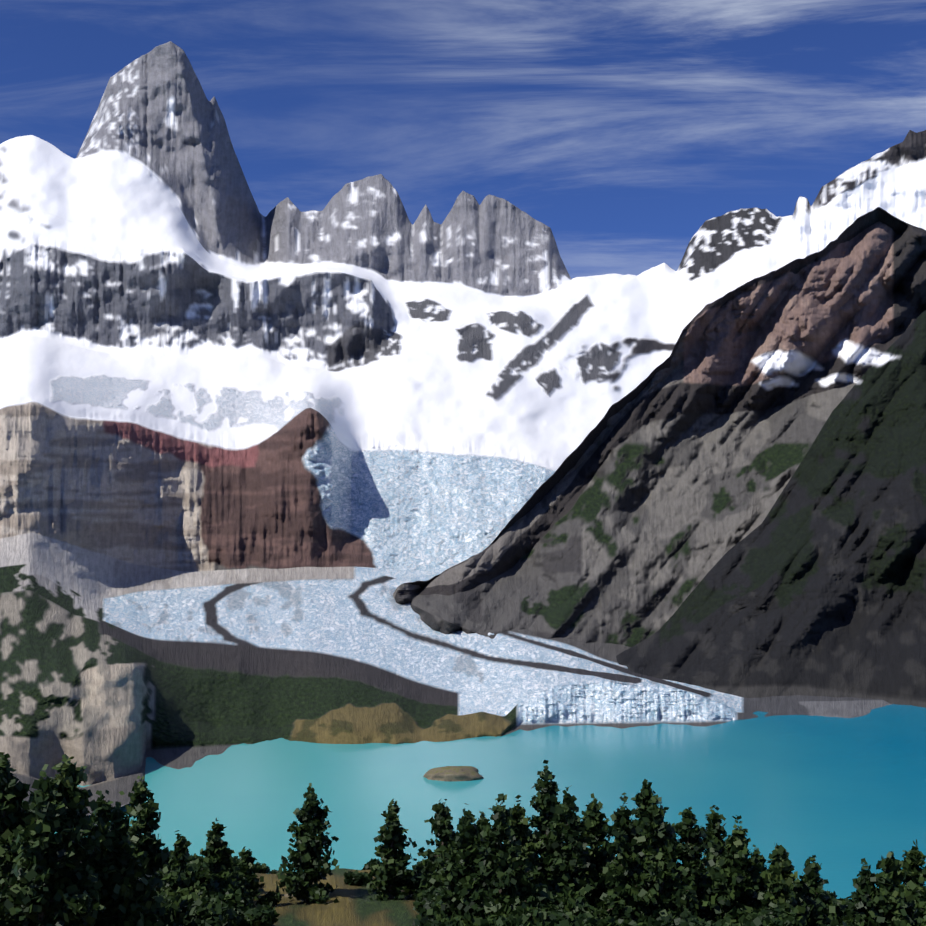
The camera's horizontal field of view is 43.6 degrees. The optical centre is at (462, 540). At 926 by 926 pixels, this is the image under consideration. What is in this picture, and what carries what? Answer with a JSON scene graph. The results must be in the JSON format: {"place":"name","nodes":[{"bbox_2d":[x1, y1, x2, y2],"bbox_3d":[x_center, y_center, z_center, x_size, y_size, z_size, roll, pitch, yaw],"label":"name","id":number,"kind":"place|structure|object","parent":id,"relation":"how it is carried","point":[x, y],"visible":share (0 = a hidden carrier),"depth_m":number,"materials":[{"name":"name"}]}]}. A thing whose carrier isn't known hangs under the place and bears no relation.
{"place":"outdoors","nodes":[
{"label":"outdoors","id":0,"kind":"place"},
{"bbox_2d":[252,868,418,925],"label":"ground","id":1,"kind":"structure","parent":0,"point":[355,906],"depth_m":48.31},
{"bbox_2d":[0,752,925,925],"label":"trees","id":2,"kind":"object","parent":1,"relation":"on","point":[196,890],"visible":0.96,"depth_m":41.68,"materials":[{"name":"green plant"}]},
{"bbox_2d":[0,41,925,814],"bbox_3d":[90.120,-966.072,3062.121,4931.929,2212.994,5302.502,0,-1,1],"label":"mountain terrain","id":3,"kind":"structure","parent":0,"point":[256,467],"depth_m":2360.45,"materials":[{"name":"white snow"}]},
{"bbox_2d":[0,0,925,278],"label":"sky","id":4,"kind":"structure","parent":0,"point":[622,128],"materials":[{"name":"blue"}]},
{"bbox_2d":[54,704,925,898],"bbox_3d":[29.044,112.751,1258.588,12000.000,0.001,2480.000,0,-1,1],"label":"lake water","id":5,"kind":"structure","parent":0,"point":[840,798],"depth_m":499.79,"materials":[{"name":"teal liquid"}]},
{"bbox_2d":[423,766,483,781],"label":"small island","id":6,"kind":"structure","parent":5,"relation":"in","point":[457,773],"depth_m":507.20,"materials":[{"name":"beige stone"}]},
{"bbox_2d":[393,207,925,707],"bbox_3d":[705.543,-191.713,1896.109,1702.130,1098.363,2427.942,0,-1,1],"label":"mountain terrain","id":7,"kind":"structure","parent":0,"point":[729,497],"depth_m":1373.53,"materials":[{"name":"stone"}]}
]}

